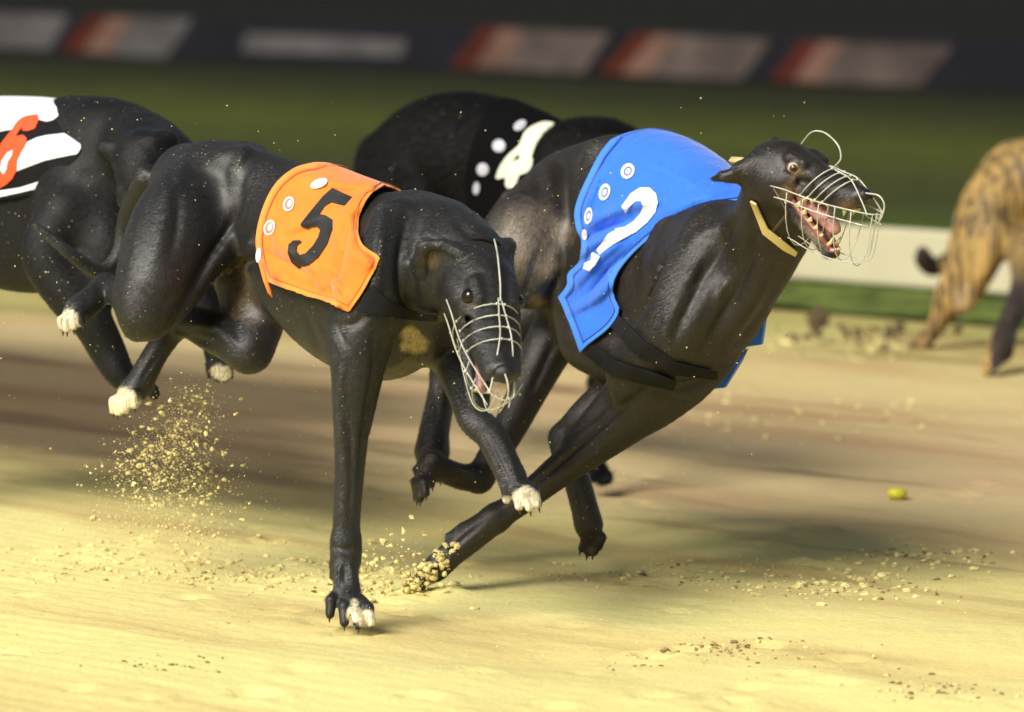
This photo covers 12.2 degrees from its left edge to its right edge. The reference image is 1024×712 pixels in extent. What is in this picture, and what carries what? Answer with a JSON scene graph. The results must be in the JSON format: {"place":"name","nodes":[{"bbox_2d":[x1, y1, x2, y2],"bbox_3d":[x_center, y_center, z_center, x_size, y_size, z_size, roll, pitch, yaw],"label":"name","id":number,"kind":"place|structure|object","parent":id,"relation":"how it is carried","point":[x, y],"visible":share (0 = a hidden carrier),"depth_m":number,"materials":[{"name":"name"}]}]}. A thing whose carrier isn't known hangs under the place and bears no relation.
{"place":"outdoors","nodes":[
{"label":"outdoors","id":0,"kind":"place"},
{"bbox_2d":[0,97,804,601],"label":"flying sand","id":1,"kind":"structure","parent":0,"point":[200,531],"depth_m":7.55,"materials":[{"name":"beige sand"}]},
{"bbox_2d":[0,289,1023,711],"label":"sand track","id":2,"kind":"structure","parent":0,"point":[948,469],"depth_m":7.99,"materials":[{"name":"beige sand"}]},
{"bbox_2d":[0,95,233,400],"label":"greyhound","id":3,"kind":"object","parent":2,"relation":"on","point":[43,184],"visible":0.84,"depth_m":7.86,"materials":[{"name":"fur"}]},
{"bbox_2d":[32,139,541,633],"bbox_3d":[-0.312,0.028,7.298,1.164,0.692,0.406,6,8,45],"label":"greyhound","id":4,"kind":"object","parent":2,"relation":"on","point":[374,291],"visible":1,"depth_m":7.16,"materials":[{"name":"black fur"}]},
{"bbox_2d":[351,89,634,489],"bbox_3d":[0.087,-0.131,8.863,0.308,0.709,1.191,-4,7,-38],"label":"greyhound","id":5,"kind":"object","parent":2,"relation":"on","point":[439,141],"visible":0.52,"depth_m":8.93,"materials":[{"name":"black fur"}]},
{"bbox_2d":[0,331,1019,711],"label":"sand clods","id":6,"kind":"object","parent":2,"relation":"on","point":[876,575],"visible":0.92,"depth_m":7.67,"materials":[{"name":"beige sand"}]},
{"bbox_2d":[65,542,1003,701],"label":"damp clods","id":7,"kind":"object","parent":2,"relation":"on","point":[749,645],"visible":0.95,"depth_m":6.95,"materials":[{"name":"brown sand"}]},
{"bbox_2d":[401,128,884,593],"bbox_3d":[0.096,-0.003,7.552,0.591,0.750,1.291,-2,6,-16],"label":"greyhound","id":8,"kind":"object","parent":2,"relation":"on","point":[677,280],"visible":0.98,"depth_m":7.45,"materials":[{"name":"black fur"}]},
{"bbox_2d":[887,487,906,499],"bbox_3d":[0.694,0.248,8.627,0.036,0.024,0.032,0,6,0],"label":"marker ball","id":9,"kind":"object","parent":2,"relation":"on","point":[897,493],"visible":1,"depth_m":8.62,"materials":[{"name":"yellow plastic"}]},
{"bbox_2d":[909,139,1023,375],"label":"greyhound","id":10,"kind":"object","parent":2,"relation":"on","point":[986,239],"visible":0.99,"depth_m":11.29,"materials":[{"name":"fur"}]},
{"bbox_2d":[0,0,1023,317],"bbox_3d":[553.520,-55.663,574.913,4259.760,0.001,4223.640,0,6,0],"label":"ground","id":11,"kind":"structure","parent":0,"point":[914,158],"depth_m":25.41,"materials":[{"name":"green plant"}]},
{"bbox_2d":[0,11,1023,92],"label":"advertising hoarding","id":12,"kind":"object","parent":11,"relation":"on","point":[977,64],"visible":1,"depth_m":27.65,"materials":[{"name":"black"}]},
{"bbox_2d":[791,224,1010,294],"bbox_3d":[1.882,-0.173,12.123,32.000,0.191,0.089,5,8,44],"label":"running rail","id":13,"kind":"object","parent":11,"relation":"on","point":[891,262],"depth_m":12.90,"materials":[{"name":"paint"}]},
{"bbox_2d":[776,304,963,350],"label":"kicked soil","id":14,"kind":"structure","parent":0,"point":[817,319],"depth_m":11.36,"materials":[{"name":"brown sand"}]},
{"bbox_2d":[773,282,1023,328],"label":"verge","id":15,"kind":"structure","parent":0,"point":[862,300],"depth_m":12.49,"materials":[{"name":"green plant"}]}
]}

